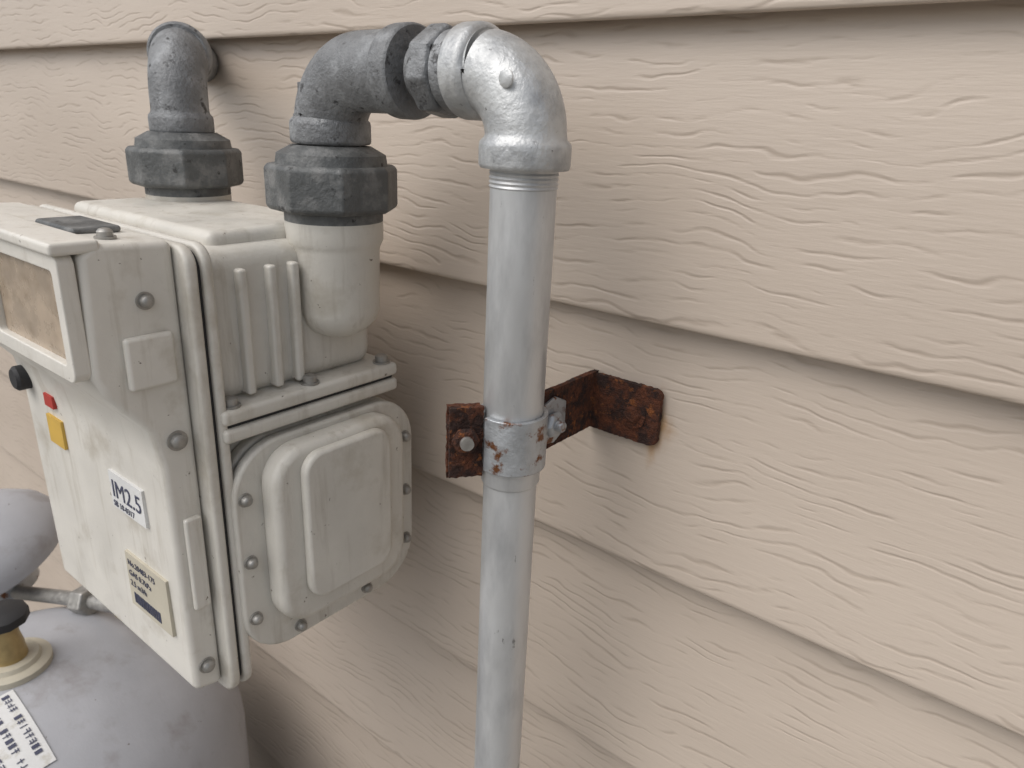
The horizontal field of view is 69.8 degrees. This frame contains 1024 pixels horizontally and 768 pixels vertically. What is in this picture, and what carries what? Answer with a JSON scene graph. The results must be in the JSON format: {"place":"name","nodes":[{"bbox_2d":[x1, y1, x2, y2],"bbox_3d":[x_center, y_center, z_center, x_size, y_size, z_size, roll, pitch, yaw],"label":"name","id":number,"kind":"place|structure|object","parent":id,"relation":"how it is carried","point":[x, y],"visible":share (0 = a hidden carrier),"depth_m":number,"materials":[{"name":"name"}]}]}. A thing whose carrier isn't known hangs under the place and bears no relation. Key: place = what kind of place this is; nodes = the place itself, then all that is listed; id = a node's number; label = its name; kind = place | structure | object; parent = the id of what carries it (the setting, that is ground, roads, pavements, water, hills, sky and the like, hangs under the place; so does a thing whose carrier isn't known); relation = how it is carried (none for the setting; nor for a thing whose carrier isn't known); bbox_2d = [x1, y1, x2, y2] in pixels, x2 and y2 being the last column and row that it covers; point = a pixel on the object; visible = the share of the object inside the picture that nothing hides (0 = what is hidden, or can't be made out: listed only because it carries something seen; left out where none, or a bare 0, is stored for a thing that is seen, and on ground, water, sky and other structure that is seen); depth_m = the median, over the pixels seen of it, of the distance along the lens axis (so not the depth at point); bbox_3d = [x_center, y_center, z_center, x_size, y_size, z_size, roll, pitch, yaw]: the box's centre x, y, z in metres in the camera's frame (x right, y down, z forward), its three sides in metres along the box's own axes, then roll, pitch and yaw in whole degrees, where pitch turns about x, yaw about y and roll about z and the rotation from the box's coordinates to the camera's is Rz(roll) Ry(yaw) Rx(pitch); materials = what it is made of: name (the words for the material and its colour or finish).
{"place":"outdoors","nodes":[
{"label":"outdoors","id":0,"kind":"place"},
{"label":"ground","id":1,"kind":"structure","parent":0,"visible":0},
{"bbox_2d":[0,599,249,767],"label":"gas cylinder","id":2,"kind":"object","parent":1,"relation":"on","point":[100,689],"visible":0.76,"depth_m":0.69,"materials":[{"name":"paint"}]},
{"bbox_2d":[0,489,119,619],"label":"gas regulator","id":3,"kind":"object","parent":2,"relation":"attached to","point":[29,541],"visible":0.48,"depth_m":0.83,"materials":[{"name":"paint"}]},
{"bbox_2d":[125,21,571,767],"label":"gas pipe","id":4,"kind":"object","parent":1,"relation":"on","point":[327,167],"visible":0.97,"depth_m":0.42,"materials":[{"name":"metal"}]},
{"bbox_2d":[0,194,411,688],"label":"gas meter","id":5,"kind":"object","parent":4,"relation":"attached to","point":[223,433],"visible":0.99,"depth_m":0.46,"materials":[{"name":"paint"}]},
{"bbox_2d":[0,252,65,358],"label":"window pane","id":6,"kind":"structure","parent":5,"relation":"in","point":[27,293],"depth_m":0.40,"materials":[{"name":"beige glass"}]},
{"bbox_2d":[0,240,90,383],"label":"window frame","id":7,"kind":"structure","parent":5,"relation":"in","point":[76,368],"depth_m":0.37,"materials":[{"name":"paint"}]},
{"bbox_3d":[-0.439,0.789,1.302,6.200,0.191,0.170,17,25,35],"label":"foundation","id":8,"kind":"object","parent":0,"visible":0},
{"bbox_3d":[-0.376,-0.624,0.787,6.200,2.814,0.170,17,25,35],"label":"sheathing","id":9,"kind":"object","parent":8,"relation":"on","visible":0},
{"bbox_2d":[0,0,1023,767],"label":"lap boards","id":10,"kind":"object","parent":9,"relation":"attached to","point":[788,262],"visible":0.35,"depth_m":0.43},
{"bbox_2d":[445,369,663,477],"bbox_3d":[0.023,0.026,0.441,0.136,0.047,0.051,-10,23,-30],"label":"pipe bracket","id":11,"kind":"object","parent":10,"relation":"attached to","point":[619,406],"visible":0.95,"depth_m":0.43,"materials":[{"name":"metal"}]}
]}

